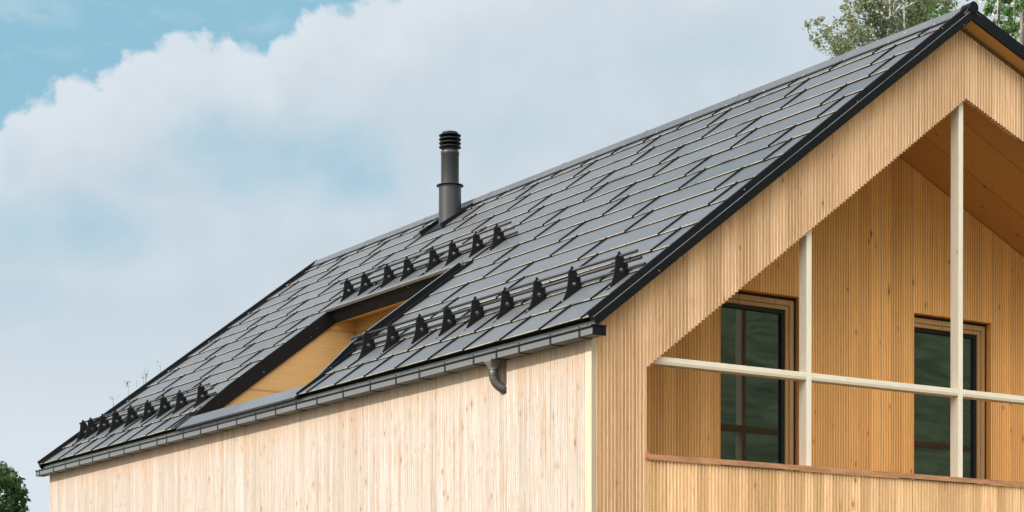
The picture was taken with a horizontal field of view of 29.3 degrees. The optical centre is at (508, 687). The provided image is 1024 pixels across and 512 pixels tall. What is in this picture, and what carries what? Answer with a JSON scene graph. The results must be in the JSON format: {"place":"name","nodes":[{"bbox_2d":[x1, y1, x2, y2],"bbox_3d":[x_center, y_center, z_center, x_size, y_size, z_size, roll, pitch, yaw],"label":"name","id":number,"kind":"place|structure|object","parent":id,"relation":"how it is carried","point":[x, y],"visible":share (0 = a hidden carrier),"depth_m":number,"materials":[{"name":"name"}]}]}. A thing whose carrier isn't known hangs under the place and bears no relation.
{"place":"outdoors","nodes":[
{"label":"outdoors","id":0,"kind":"place"},
{"bbox_2d":[0,461,30,511],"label":"oak tree","id":1,"kind":"object","parent":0,"point":[14,492],"visible":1,"depth_m":61.51,"materials":[{"name":"green plant"}]},
{"bbox_2d":[110,361,160,406],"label":"sapling","id":2,"kind":"object","parent":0,"point":[136,382],"visible":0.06,"depth_m":43.95,"materials":[{"name":"grey plant"}]},
{"bbox_2d":[0,0,1019,511],"label":"sky","id":3,"kind":"structure","parent":0,"point":[167,166],"materials":[{"name":"blue"}]},
{"bbox_2d":[37,1,1023,511],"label":"timber house","id":4,"kind":"structure","parent":0,"point":[815,303],"depth_m":21.16,"materials":[{"name":"brown wood"}]},
{"bbox_2d":[75,383,216,441],"bbox_3d":[-5.254,-3.884,27.962,0.347,0.382,4.848,0,0,-33],"label":"snow guard","id":5,"kind":"object","parent":4,"relation":"on","point":[91,427],"visible":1,"depth_m":27.72,"materials":[{"name":"black metal"}]},
{"bbox_2d":[35,324,606,476],"bbox_3d":[-3.146,-3.069,23.719,0.240,0.434,14.829,0,0,-33],"label":"rain gutter","id":6,"kind":"object","parent":4,"relation":"attached to","point":[491,360],"visible":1,"depth_m":20.90,"materials":[{"name":"black metal"}]},
{"bbox_2d":[338,221,517,303],"bbox_3d":[-1.145,-5.460,25.403,0.345,0.381,4.396,0,0,-33],"label":"snow guard","id":7,"kind":"object","parent":4,"relation":"on","point":[475,248],"visible":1,"depth_m":25.10,"materials":[{"name":"black metal"}]},
{"bbox_2d":[419,130,473,235],"bbox_3d":[-0.896,-7.205,28.138,0.558,1.566,0.631,0,0,-33],"label":"flue pipe","id":8,"kind":"object","parent":4,"relation":"on","point":[449,186],"visible":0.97,"depth_m":28.03,"materials":[{"name":"black metal"}]},
{"bbox_2d":[350,249,645,358],"bbox_3d":[-0.310,-3.873,20.313,0.346,0.382,5.578,0,0,-33],"label":"snow guard","id":9,"kind":"object","parent":4,"relation":"on","point":[450,320],"visible":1,"depth_m":19.86,"materials":[{"name":"black metal"}]},
{"bbox_2d":[721,289,799,470],"bbox_3d":[2.653,-2.679,21.117,1.150,3.182,0.188,0,0,-33],"label":"window","id":10,"kind":"structure","parent":4,"relation":"in","point":[760,416],"depth_m":21.18,"materials":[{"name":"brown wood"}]},
{"bbox_2d":[914,313,990,484],"bbox_3d":[5.068,-2.689,22.659,1.280,3.182,0.188,0,0,-33],"label":"window","id":11,"kind":"structure","parent":4,"relation":"in","point":[932,334],"depth_m":22.68,"materials":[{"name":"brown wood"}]},
{"bbox_2d":[802,0,956,58],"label":"birch tree","id":12,"kind":"object","parent":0,"point":[887,9],"visible":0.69,"depth_m":45.26,"materials":[{"name":"green plant"}]},
{"bbox_2d":[894,0,961,30],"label":"maple tree","id":13,"kind":"object","parent":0,"point":[942,11],"visible":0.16,"depth_m":53.83,"materials":[{"name":"green plant"}]},
{"bbox_2d":[955,0,1020,38],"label":"ash tree","id":14,"kind":"object","parent":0,"point":[1012,27],"visible":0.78,"depth_m":38.95,"materials":[{"name":"green plant"}]},
{"bbox_2d":[1008,0,1023,45],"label":"alder tree","id":15,"kind":"object","parent":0,"point":[1019,7],"visible":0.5,"depth_m":43.80,"materials":[{"name":"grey plant"}]}
]}

